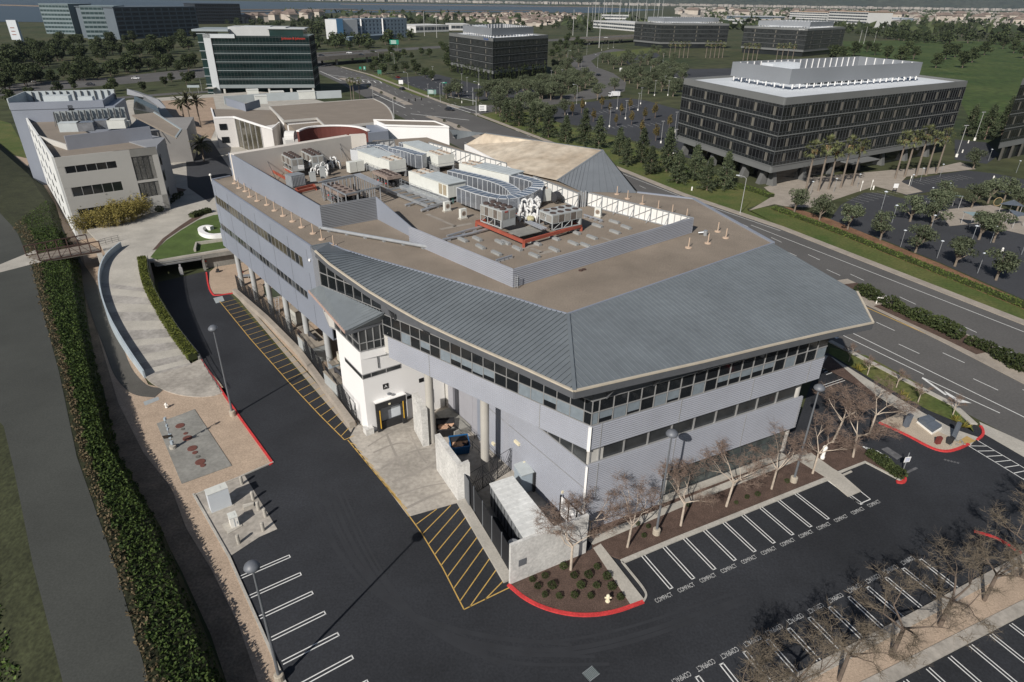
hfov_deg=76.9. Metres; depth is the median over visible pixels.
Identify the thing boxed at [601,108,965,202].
stall lines
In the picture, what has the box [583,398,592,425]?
window
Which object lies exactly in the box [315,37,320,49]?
tree
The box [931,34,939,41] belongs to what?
tree
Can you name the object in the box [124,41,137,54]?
evergreen tree
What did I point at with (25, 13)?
water
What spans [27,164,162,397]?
path
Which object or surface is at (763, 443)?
window
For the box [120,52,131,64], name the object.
evergreen tree
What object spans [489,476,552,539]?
storage container
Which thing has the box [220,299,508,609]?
yellow lane lines
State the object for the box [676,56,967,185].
glass office
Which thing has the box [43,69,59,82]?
evergreen tree
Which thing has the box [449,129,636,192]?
seamed hall
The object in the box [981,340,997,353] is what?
round shrub
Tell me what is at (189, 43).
evergreen tree
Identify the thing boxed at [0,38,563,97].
freeway
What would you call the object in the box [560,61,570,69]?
olive tree
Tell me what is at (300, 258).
window
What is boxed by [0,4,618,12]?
salt pond bank
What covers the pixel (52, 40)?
evergreen tree
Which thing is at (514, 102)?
olive tree
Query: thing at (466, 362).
window
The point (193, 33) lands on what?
evergreen tree
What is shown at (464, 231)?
roof pipe
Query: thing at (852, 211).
olive tree
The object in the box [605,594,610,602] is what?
fire hydrant
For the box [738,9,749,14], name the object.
town house
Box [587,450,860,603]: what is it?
footpath
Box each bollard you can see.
[235,534,240,544]
[239,475,243,484]
[250,491,254,500]
[255,501,259,510]
[260,521,264,531]
[262,508,266,517]
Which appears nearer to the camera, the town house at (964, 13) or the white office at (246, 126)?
the white office at (246, 126)
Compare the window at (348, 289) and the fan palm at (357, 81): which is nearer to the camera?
the window at (348, 289)
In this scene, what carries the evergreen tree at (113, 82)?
on the ground at (696, 58)
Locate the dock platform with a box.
[435,408,470,434]
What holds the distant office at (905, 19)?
on the ground at (696, 58)
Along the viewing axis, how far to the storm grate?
50.85 m
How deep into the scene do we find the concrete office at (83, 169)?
142.25 m
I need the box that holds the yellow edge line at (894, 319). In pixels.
[867,307,922,332]
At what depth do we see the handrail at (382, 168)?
112.41 m
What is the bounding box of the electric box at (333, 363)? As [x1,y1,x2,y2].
[328,359,338,368]
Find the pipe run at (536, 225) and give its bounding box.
[525,220,547,229]
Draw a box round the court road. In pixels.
[186,134,231,201]
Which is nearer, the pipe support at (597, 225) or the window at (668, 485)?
the window at (668, 485)
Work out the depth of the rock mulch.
77.98 m
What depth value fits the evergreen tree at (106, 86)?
331.79 m
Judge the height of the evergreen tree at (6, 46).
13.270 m
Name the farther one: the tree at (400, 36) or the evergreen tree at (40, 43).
the tree at (400, 36)
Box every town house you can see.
[241,14,247,22]
[244,13,255,21]
[251,12,263,22]
[260,13,268,21]
[268,12,279,19]
[270,10,282,18]
[280,11,287,19]
[284,12,297,19]
[299,9,312,18]
[302,12,310,18]
[313,9,323,16]
[487,18,493,22]
[504,19,511,23]
[525,21,532,25]
[536,21,542,26]
[688,7,700,14]
[716,7,724,11]
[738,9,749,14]
[892,11,904,16]
[909,12,919,16]
[935,12,952,20]
[953,11,967,16]
[954,14,963,19]
[971,14,985,21]
[981,12,991,18]
[996,12,1005,16]
[1003,12,1018,17]
[1010,16,1023,24]
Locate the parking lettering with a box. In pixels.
[657,501,914,681]
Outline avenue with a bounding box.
[318,49,1023,441]
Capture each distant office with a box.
[38,3,90,33]
[74,6,198,39]
[79,5,123,38]
[184,3,241,23]
[407,24,448,32]
[445,23,468,30]
[593,20,637,30]
[602,14,627,20]
[718,19,744,23]
[726,15,784,18]
[789,11,828,20]
[828,11,892,26]
[892,17,912,19]
[892,18,917,20]
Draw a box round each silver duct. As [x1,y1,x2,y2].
[350,144,399,159]
[388,146,426,168]
[447,169,520,194]
[456,185,540,209]
[509,173,544,201]
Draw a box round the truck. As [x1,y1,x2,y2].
[608,91,619,97]
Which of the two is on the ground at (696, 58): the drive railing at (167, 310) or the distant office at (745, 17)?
the distant office at (745, 17)
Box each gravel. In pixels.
[14,155,275,681]
[209,263,358,424]
[809,565,1023,681]
[880,412,962,449]
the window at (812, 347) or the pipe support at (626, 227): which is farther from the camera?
the pipe support at (626, 227)
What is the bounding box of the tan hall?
[269,98,393,141]
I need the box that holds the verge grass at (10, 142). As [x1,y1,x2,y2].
[0,48,1023,431]
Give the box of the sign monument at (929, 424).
[916,414,941,434]
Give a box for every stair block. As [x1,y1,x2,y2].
[366,125,388,141]
[373,119,448,144]
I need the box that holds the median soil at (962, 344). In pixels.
[845,283,991,353]
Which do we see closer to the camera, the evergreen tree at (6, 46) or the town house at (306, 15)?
the evergreen tree at (6, 46)
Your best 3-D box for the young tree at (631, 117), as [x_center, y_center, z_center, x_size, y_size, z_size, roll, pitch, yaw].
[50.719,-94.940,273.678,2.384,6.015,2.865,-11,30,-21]
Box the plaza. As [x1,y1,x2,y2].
[86,92,322,262]
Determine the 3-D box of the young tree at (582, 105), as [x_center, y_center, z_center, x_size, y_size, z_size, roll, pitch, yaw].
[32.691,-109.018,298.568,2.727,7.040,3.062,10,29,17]
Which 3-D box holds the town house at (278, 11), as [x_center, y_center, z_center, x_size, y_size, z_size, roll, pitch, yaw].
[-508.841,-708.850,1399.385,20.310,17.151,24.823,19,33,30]
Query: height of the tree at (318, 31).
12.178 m
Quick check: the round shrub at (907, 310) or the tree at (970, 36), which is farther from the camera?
the tree at (970, 36)
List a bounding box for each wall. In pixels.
[98,242,145,377]
[147,259,200,359]
[154,251,242,270]
[193,238,221,251]
[198,225,221,238]
[296,125,369,141]
[412,392,428,446]
[435,433,469,499]
[457,498,508,582]
[509,513,588,583]
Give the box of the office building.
[211,133,873,530]
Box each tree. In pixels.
[0,43,12,50]
[0,50,17,63]
[0,61,16,76]
[0,70,14,89]
[0,74,11,88]
[0,88,14,100]
[2,58,13,64]
[6,48,24,63]
[10,45,28,62]
[12,66,30,85]
[13,39,26,44]
[18,70,32,85]
[22,87,33,90]
[24,49,33,62]
[28,39,37,47]
[28,65,45,82]
[29,49,39,64]
[29,69,41,83]
[32,51,50,68]
[33,40,45,50]
[40,50,53,66]
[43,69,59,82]
[48,38,61,45]
[48,43,64,60]
[49,81,62,90]
[54,33,63,45]
[57,45,65,60]
[57,68,66,77]
[60,61,71,74]
[61,38,74,49]
[66,76,77,89]
[67,34,75,44]
[67,46,77,57]
[68,66,78,80]
[69,63,83,79]
[71,55,82,65]
[72,68,80,79]
[74,46,89,57]
[75,34,85,44]
[75,58,87,66]
[79,69,87,80]
[81,62,88,69]
[85,66,97,79]
[86,60,104,77]
[88,39,99,50]
[89,42,101,49]
[91,49,99,59]
[94,36,101,42]
[94,69,100,78]
[98,48,107,60]
[101,40,110,53]
[101,61,115,75]
[102,84,110,88]
[103,31,117,42]
[105,40,115,53]
[106,77,118,89]
[108,58,118,68]
[110,67,118,76]
[114,42,122,53]
[116,58,131,72]
[118,57,132,72]
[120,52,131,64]
[121,35,130,43]
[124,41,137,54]
[127,30,136,41]
[129,55,140,70]
[133,61,140,69]
[135,44,141,56]
[137,81,146,90]
[140,39,148,53]
[142,58,151,68]
[145,34,156,40]
[145,39,160,53]
[149,61,158,71]
[151,51,161,61]
[158,45,166,53]
[158,54,171,70]
[159,76,167,85]
[160,40,174,53]
[161,36,174,46]
[166,53,174,66]
[167,73,174,81]
[168,35,175,44]
[174,62,180,69]
[176,32,186,41]
[177,36,188,49]
[179,55,193,70]
[179,72,191,84]
[181,38,194,49]
[187,71,195,78]
[189,31,195,38]
[189,52,198,67]
[312,26,321,34]
[315,34,323,41]
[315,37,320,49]
[327,35,338,47]
[334,36,343,46]
[339,32,348,38]
[339,36,347,46]
[346,40,352,49]
[351,32,364,46]
[360,33,375,46]
[364,43,370,48]
[369,63,376,71]
[371,56,380,65]
[378,53,384,62]
[378,63,386,72]
[379,31,393,44]
[383,53,392,64]
[387,45,394,52]
[391,64,398,72]
[393,52,401,62]
[396,33,403,38]
[401,49,406,54]
[401,62,409,71]
[405,27,414,39]
[411,61,420,71]
[419,47,424,55]
[421,67,429,77]
[426,48,432,56]
[428,70,435,78]
[441,43,448,51]
[442,52,449,61]
[442,85,451,97]
[444,56,451,69]
[450,78,461,93]
[451,82,463,96]
[473,88,483,100]
[479,82,491,96]
[484,80,497,92]
[488,94,504,113]
[491,85,507,96]
[492,100,506,115]
[496,78,503,85]
[498,97,512,122]
[502,78,511,84]
[505,83,514,96]
[508,98,525,113]
[510,101,526,125]
[511,81,522,94]
[514,92,525,102]
[518,74,528,90]
[520,78,533,89]
[521,80,533,89]
[522,92,538,104]
[523,91,539,103]
[524,101,540,132]
[529,80,539,90]
[529,102,544,119]
[530,497,618,570]
[534,82,546,98]
[536,101,549,120]
[540,73,550,80]
[540,105,559,137]
[544,82,556,99]
[548,49,555,55]
[548,104,557,114]
[549,74,562,82]
[551,59,556,65]
[553,115,573,143]
[554,45,561,54]
[555,66,563,73]
[555,82,567,97]
[558,98,571,114]
[559,486,634,538]
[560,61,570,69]
[561,42,569,49]
[561,69,572,77]
[564,35,569,41]
[565,57,573,62]
[565,78,573,87]
[567,23,575,30]
[567,72,579,77]
[568,75,579,86]
[569,86,579,95]
[570,103,574,114]
[574,52,582,58]
[574,78,584,87]
[574,108,594,145]
[575,56,582,66]
[578,39,586,47]
[580,67,589,75]
[580,98,585,112]
[582,76,591,87]
[586,71,596,84]
[586,115,608,148]
[591,82,605,99]
[591,108,595,117]
[596,467,669,547]
[599,52,607,62]
[604,54,610,63]
[608,77,619,90]
[608,126,628,154]
[610,56,619,68]
[617,54,627,65]
[618,137,634,165]
[620,67,630,81]
[624,69,635,82]
[628,55,636,64]
[629,110,634,123]
[631,128,651,162]
[632,75,644,88]
[634,67,646,79]
[637,50,644,56]
[637,56,645,63]
[640,119,644,134]
[641,145,663,174]
[642,79,654,93]
[642,107,647,116]
[646,53,653,63]
[650,67,659,73]
[650,72,657,80]
[651,58,660,66]
[651,455,719,525]
[652,102,657,114]
[653,123,659,140]
[656,69,666,82]
[656,76,668,90]
[657,126,678,172]
[664,72,673,85]
[666,149,691,183]
[667,114,673,124]
[668,52,677,57]
[668,76,677,85]
[669,84,677,96]
[669,84,678,95]
[671,80,680,92]
[675,67,687,80]
[677,69,687,78]
[678,78,683,91]
[681,144,708,180]
[694,156,717,191]
[696,437,777,506]
[713,150,736,190]
[735,629,823,681]
[744,419,814,489]
[751,610,870,681]
[788,188,810,211]
[792,404,864,473]
[810,193,836,220]
[810,599,932,681]
[814,376,876,442]
[827,44,841,57]
[834,388,903,457]
[838,46,850,56]
[841,203,866,229]
[843,342,859,361]
[844,563,979,660]
[847,23,854,29]
[849,40,863,55]
[854,374,922,434]
[863,26,872,35]
[863,41,872,51]
[863,355,878,374]
[870,42,882,54]
[871,26,883,37]
[871,209,895,239]
[882,30,891,37]
[882,45,894,58]
[886,26,895,38]
[891,369,910,386]
[893,44,911,59]
[895,32,904,40]
[895,194,929,221]
[899,31,909,40]
[904,31,919,41]
[905,41,913,50]
[908,45,921,58]
[908,223,940,252]
[911,381,933,401]
[912,528,1012,641]
[922,31,932,40]
[923,35,929,42]
[923,198,953,225]
[927,188,955,202]
[930,52,944,67]
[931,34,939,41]
[936,179,960,201]
[940,31,953,43]
[941,43,956,58]
[943,29,958,43]
[943,394,967,414]
[945,23,954,30]
[947,235,979,266]
[954,44,962,56]
[956,25,968,36]
[958,50,973,67]
[959,103,981,135]
[961,30,979,42]
[964,147,988,168]
[965,183,993,207]
[966,522,1023,601]
[970,46,981,62]
[972,104,1003,139]
[973,210,1002,239]
[975,33,985,40]
[980,41,994,54]
[980,178,1007,203]
[982,493,1023,578]
[983,211,1018,242]
[985,247,1023,280]
[986,33,997,42]
[990,96,1015,134]
[994,31,1004,43]
[997,176,1023,200]
[998,36,1010,48]
[1000,29,1009,37]
[1008,39,1021,52]
[1009,32,1020,41]
[1010,187,1023,210]
[1017,45,1023,57]
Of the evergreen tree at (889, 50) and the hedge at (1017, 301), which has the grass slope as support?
the evergreen tree at (889, 50)
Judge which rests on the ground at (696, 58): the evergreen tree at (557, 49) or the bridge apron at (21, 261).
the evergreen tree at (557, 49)
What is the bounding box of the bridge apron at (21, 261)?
[0,250,39,271]
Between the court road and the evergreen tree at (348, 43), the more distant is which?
the evergreen tree at (348, 43)
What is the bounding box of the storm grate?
[582,666,599,680]
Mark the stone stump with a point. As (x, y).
(950, 439)
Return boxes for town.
[315,0,1023,27]
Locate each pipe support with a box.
[457,237,467,242]
[472,235,482,241]
[475,243,485,249]
[491,250,501,255]
[494,239,504,244]
[501,239,510,245]
[512,245,522,251]
[528,252,540,258]
[530,241,541,245]
[548,246,559,252]
[549,236,560,240]
[568,240,578,245]
[570,230,580,234]
[580,242,591,246]
[586,234,597,239]
[592,223,602,227]
[609,219,619,223]
[609,229,620,234]
[620,224,631,229]
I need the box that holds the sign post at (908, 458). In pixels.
[903,453,910,468]
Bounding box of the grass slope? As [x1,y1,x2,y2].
[843,40,1023,133]
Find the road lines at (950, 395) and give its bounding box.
[323,70,1023,416]
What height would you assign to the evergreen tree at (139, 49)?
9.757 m
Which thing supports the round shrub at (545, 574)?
on the planting bed at (696, 515)
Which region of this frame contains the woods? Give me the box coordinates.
[284,6,1023,34]
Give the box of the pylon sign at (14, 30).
[6,20,23,41]
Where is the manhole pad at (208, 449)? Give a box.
[157,409,231,483]
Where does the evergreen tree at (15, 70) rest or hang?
on the ground at (696, 58)
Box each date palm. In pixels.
[168,94,190,116]
[175,89,196,116]
[187,92,204,125]
[188,134,212,160]
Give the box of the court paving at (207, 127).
[161,97,215,138]
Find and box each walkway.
[101,249,190,376]
[385,179,448,209]
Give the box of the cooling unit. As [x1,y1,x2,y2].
[285,172,305,187]
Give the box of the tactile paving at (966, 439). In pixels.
[959,436,975,443]
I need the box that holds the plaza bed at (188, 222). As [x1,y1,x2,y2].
[153,187,202,249]
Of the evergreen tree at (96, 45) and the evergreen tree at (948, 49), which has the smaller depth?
the evergreen tree at (96, 45)
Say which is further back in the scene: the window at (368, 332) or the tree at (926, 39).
the tree at (926, 39)
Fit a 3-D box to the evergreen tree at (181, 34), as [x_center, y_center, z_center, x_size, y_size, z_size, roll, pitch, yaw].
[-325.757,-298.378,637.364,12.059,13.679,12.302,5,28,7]
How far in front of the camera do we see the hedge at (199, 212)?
142.77 m
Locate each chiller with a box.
[282,151,304,171]
[301,148,323,167]
[480,200,515,228]
[539,204,581,230]
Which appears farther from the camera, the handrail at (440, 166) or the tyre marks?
the handrail at (440, 166)
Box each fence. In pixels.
[235,275,357,424]
[466,475,508,569]
[470,448,510,491]
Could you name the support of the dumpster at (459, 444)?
on the dock apron at (412, 462)
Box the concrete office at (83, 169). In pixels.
[26,107,181,239]
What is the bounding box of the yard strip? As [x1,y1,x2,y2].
[240,300,352,431]
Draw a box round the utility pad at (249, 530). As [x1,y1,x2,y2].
[196,476,276,555]
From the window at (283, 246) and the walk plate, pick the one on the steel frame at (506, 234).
the walk plate
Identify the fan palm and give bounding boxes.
[346,77,352,99]
[348,77,355,97]
[355,77,360,98]
[803,138,827,189]
[817,133,840,190]
[827,140,847,189]
[839,134,861,187]
[851,138,870,185]
[894,129,914,178]
[903,128,927,176]
[914,124,939,176]
[925,130,945,174]
[935,127,956,173]
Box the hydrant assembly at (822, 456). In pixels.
[820,445,827,459]
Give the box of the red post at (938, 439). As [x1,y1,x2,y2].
[934,436,942,444]
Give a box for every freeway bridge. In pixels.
[317,50,383,64]
[568,34,633,44]
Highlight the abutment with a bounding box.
[97,253,106,266]
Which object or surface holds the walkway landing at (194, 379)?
on the ground at (696, 58)
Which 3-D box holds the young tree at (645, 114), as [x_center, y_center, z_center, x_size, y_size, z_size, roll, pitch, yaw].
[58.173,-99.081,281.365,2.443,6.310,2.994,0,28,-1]
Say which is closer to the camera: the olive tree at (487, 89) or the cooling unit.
the cooling unit
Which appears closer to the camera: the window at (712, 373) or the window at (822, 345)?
the window at (712, 373)
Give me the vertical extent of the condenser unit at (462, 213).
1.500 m
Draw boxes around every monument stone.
[902,413,913,427]
[952,422,961,438]
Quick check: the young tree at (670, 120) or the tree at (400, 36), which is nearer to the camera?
the young tree at (670, 120)
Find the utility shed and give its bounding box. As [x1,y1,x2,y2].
[514,461,535,492]
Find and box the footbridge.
[23,234,101,262]
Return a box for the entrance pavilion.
[127,89,165,114]
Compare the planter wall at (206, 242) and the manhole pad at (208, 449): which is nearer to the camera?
the manhole pad at (208, 449)
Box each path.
[0,213,148,681]
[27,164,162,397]
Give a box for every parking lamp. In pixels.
[208,325,235,416]
[243,559,284,681]
[652,429,677,535]
[790,383,824,483]
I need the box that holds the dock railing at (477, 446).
[455,420,501,463]
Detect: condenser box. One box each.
[346,159,364,172]
[543,186,550,201]
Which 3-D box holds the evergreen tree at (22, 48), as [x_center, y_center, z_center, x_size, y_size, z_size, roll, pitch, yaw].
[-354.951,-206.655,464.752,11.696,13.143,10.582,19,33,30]
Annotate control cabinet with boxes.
[309,171,315,181]
[319,166,325,178]
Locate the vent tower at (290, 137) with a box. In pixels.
[283,131,297,143]
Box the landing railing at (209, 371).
[199,353,220,391]
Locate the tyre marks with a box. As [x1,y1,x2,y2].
[302,475,746,666]
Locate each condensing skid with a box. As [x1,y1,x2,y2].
[320,182,357,202]
[372,169,401,188]
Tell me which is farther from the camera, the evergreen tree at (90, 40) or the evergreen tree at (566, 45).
the evergreen tree at (566, 45)
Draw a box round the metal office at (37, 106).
[7,89,196,184]
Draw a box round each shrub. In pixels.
[0,605,18,681]
[155,205,163,211]
[172,193,180,199]
[529,575,535,581]
[534,582,540,588]
[541,572,547,578]
[547,580,556,589]
[555,592,562,598]
[559,561,567,569]
[570,571,577,578]
[570,590,578,598]
[576,580,584,588]
[584,570,592,577]
[587,592,593,598]
[592,581,599,588]
[593,563,600,569]
[602,571,611,579]
[607,581,616,590]
[616,592,624,600]
[853,282,867,292]
[858,283,875,296]
[864,288,880,299]
[865,448,877,458]
[870,451,880,462]
[873,292,885,302]
[875,453,889,467]
[880,458,892,469]
[882,294,900,308]
[884,462,895,471]
[887,464,903,475]
[891,300,905,311]
[891,466,908,479]
[899,305,909,314]
[904,307,917,317]
[909,306,928,320]
[917,310,934,325]
[924,315,938,325]
[928,314,950,330]
[936,318,957,333]
[946,323,966,339]
[964,335,979,345]
[974,338,989,350]
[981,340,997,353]
[990,347,1006,358]
[995,346,1015,362]
[1004,352,1023,369]
[1011,354,1023,371]
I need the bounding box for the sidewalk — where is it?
[232,288,355,427]
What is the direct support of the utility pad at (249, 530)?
on the ground at (696, 58)
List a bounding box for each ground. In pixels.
[0,0,1023,679]
[26,166,257,681]
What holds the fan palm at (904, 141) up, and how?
on the ground at (696, 58)
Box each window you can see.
[64,161,116,173]
[71,181,122,196]
[78,204,127,215]
[131,155,155,180]
[138,181,160,196]
[219,124,226,129]
[221,137,229,142]
[234,119,263,149]
[267,233,271,243]
[270,235,275,246]
[274,238,278,248]
[278,241,282,251]
[282,243,286,254]
[286,246,290,257]
[290,249,294,260]
[294,252,299,264]
[298,255,302,266]
[317,259,328,288]
[326,267,336,291]
[334,273,344,294]
[334,322,339,332]
[343,280,353,298]
[345,358,400,379]
[346,334,352,345]
[351,332,359,351]
[352,286,361,302]
[358,330,366,351]
[361,293,370,306]
[365,328,373,350]
[371,299,381,321]
[372,326,380,348]
[379,325,384,346]
[382,314,391,337]
[390,317,400,341]
[400,321,410,346]
[409,325,419,350]
[419,329,429,354]
[429,333,439,359]
[439,337,449,363]
[450,343,460,368]
[460,347,471,373]
[471,353,482,378]
[483,358,493,383]
[494,363,505,388]
[506,368,517,393]
[518,373,530,399]
[530,379,543,404]
[543,385,556,410]
[547,432,558,442]
[556,392,569,416]
[559,437,571,452]
[569,397,584,422]
[571,443,585,463]
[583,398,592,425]
[588,450,597,463]
[591,399,599,425]
[597,440,622,460]
[598,395,614,423]
[612,391,628,419]
[622,432,647,452]
[626,387,642,415]
[639,384,654,411]
[646,425,670,444]
[652,380,669,407]
[660,469,675,496]
[666,376,682,403]
[671,418,693,434]
[673,464,692,491]
[678,372,694,399]
[689,457,709,485]
[691,369,707,396]
[692,411,715,430]
[703,365,719,392]
[705,451,725,479]
[714,404,736,423]
[715,362,731,388]
[721,446,740,473]
[727,360,742,385]
[735,398,756,416]
[736,441,755,467]
[739,356,755,381]
[750,353,766,378]
[751,436,770,462]
[755,392,776,409]
[761,351,776,375]
[766,431,784,457]
[772,348,787,371]
[774,386,795,403]
[783,346,797,368]
[794,343,808,365]
[804,341,818,362]
[814,339,828,359]
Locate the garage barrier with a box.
[157,257,200,274]
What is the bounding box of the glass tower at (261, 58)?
[191,25,320,93]
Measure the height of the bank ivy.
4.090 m
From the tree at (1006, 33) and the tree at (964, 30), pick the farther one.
the tree at (964, 30)
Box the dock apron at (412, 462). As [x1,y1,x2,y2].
[349,405,562,525]
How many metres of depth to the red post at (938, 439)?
77.53 m
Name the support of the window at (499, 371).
in the office building
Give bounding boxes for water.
[0,0,657,21]
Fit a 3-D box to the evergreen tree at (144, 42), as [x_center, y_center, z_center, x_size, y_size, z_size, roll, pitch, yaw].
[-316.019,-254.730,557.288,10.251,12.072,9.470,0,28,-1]
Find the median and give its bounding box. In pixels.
[339,78,1023,383]
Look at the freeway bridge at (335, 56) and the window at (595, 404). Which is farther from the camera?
the freeway bridge at (335, 56)
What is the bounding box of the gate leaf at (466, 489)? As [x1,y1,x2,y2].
[464,474,469,504]
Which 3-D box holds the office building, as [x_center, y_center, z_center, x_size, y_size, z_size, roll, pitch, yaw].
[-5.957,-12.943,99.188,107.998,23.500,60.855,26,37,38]
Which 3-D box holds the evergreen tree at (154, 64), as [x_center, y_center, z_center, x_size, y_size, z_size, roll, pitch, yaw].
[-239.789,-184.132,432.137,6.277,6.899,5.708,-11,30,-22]
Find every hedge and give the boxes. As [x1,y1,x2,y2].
[137,255,197,360]
[188,207,211,217]
[734,183,774,197]
[771,206,1023,308]
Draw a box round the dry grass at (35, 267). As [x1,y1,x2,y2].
[13,218,169,681]
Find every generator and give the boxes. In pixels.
[289,305,310,325]
[297,330,326,362]
[323,366,343,400]
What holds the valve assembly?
hanging from the pipe cluster at (531, 208)
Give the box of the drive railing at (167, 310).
[147,255,198,354]
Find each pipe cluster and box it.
[308,160,330,175]
[327,156,340,168]
[516,196,540,223]
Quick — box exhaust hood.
[551,191,561,201]
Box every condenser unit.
[442,201,451,212]
[458,208,467,219]
[593,206,602,218]
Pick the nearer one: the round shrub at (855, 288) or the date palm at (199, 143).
the round shrub at (855, 288)
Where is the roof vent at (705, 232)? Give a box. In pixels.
[698,230,707,235]
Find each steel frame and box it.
[272,168,293,179]
[295,184,317,192]
[475,213,582,247]
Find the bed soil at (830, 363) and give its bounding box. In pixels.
[822,355,879,400]
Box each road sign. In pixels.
[187,85,198,91]
[390,40,398,45]
[427,89,435,93]
[479,105,485,110]
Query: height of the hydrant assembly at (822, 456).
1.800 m
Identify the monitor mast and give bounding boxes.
[162,417,176,449]
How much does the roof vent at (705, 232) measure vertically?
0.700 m
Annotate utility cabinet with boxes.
[204,482,233,514]
[227,511,239,527]
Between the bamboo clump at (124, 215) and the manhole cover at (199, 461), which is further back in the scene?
the bamboo clump at (124, 215)
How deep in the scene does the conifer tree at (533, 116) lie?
252.57 m
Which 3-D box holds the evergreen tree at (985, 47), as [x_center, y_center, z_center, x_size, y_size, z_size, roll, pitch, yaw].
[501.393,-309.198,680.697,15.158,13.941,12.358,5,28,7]
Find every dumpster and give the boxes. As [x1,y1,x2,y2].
[435,417,455,436]
[448,433,470,454]
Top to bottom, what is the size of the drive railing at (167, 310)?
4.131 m
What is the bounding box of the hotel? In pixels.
[325,18,406,40]
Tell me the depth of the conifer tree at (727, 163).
179.68 m
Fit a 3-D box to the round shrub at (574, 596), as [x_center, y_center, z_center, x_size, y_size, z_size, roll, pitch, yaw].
[5.551,22.489,57.157,0.789,0.681,0.800,-15,32,-28]
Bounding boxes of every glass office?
[449,24,547,80]
[633,17,728,47]
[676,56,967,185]
[741,20,845,56]
[998,79,1023,160]
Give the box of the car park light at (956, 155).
[955,125,968,156]
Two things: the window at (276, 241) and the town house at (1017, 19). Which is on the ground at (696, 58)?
the town house at (1017, 19)
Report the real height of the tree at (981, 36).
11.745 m
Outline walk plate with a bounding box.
[507,226,545,236]
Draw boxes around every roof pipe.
[405,199,427,206]
[420,198,456,211]
[442,225,498,240]
[446,224,488,236]
[495,255,512,262]
[584,214,602,222]
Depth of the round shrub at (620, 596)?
56.94 m
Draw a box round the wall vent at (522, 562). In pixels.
[518,558,525,566]
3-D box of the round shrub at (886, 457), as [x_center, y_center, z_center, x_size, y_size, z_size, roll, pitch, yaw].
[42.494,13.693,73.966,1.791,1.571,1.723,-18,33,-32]
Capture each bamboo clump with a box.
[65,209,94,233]
[77,206,104,229]
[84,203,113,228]
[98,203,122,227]
[103,197,122,214]
[109,200,130,223]
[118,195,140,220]
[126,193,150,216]
[135,193,152,212]
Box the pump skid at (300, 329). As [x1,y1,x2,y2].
[297,325,313,332]
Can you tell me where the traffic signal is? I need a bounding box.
[393,97,421,113]
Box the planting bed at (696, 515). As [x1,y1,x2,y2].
[511,434,901,612]
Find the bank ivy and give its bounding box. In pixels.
[21,201,225,681]
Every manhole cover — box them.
[175,423,184,427]
[183,435,191,440]
[187,445,196,450]
[195,459,204,464]
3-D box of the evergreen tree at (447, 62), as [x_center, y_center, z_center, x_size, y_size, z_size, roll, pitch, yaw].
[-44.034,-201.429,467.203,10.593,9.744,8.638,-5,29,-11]
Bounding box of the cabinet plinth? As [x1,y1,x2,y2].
[222,519,241,533]
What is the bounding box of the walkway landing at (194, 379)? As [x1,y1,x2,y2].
[146,359,222,396]
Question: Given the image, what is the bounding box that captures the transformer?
[262,284,280,298]
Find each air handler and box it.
[356,147,406,175]
[402,140,453,171]
[408,168,465,200]
[459,160,524,182]
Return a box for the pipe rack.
[318,173,382,203]
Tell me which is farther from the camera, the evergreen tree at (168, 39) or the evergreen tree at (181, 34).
the evergreen tree at (181, 34)
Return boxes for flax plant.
[950,415,961,421]
[956,420,972,427]
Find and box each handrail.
[366,162,407,172]
[428,161,455,170]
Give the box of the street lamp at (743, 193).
[736,175,746,212]
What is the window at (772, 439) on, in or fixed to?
in the office building
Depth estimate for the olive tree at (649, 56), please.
526.89 m
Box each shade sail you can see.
[961,211,979,227]
[999,200,1022,211]
[1009,209,1023,227]
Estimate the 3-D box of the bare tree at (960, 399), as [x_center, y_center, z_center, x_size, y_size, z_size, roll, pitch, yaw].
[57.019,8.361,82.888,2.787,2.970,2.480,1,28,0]
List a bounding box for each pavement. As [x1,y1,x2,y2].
[342,67,1023,324]
[822,340,1023,456]
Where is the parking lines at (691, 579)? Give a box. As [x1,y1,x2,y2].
[239,369,1023,681]
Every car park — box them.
[158,271,1023,681]
[393,52,1023,298]
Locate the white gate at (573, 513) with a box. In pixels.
[559,495,579,521]
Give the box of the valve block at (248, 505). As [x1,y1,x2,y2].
[242,502,253,509]
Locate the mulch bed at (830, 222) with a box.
[771,206,1022,308]
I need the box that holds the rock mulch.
[949,439,965,445]
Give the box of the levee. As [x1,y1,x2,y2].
[0,144,225,681]
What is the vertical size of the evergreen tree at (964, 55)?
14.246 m
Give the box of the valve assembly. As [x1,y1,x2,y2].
[527,215,534,220]
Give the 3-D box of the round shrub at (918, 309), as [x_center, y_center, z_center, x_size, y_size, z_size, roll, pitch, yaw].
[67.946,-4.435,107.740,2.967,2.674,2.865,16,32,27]
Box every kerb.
[192,461,900,681]
[201,272,1019,616]
[781,553,1023,681]
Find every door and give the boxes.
[373,392,407,432]
[532,472,535,491]
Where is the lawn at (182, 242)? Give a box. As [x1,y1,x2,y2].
[151,215,225,259]
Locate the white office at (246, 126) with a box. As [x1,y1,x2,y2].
[211,88,341,149]
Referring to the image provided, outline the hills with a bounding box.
[387,0,1023,9]
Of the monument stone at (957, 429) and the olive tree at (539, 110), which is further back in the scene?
the olive tree at (539, 110)
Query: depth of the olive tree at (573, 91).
340.83 m
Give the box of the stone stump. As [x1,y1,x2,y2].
[946,435,954,444]
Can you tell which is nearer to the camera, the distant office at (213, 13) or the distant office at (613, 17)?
the distant office at (213, 13)

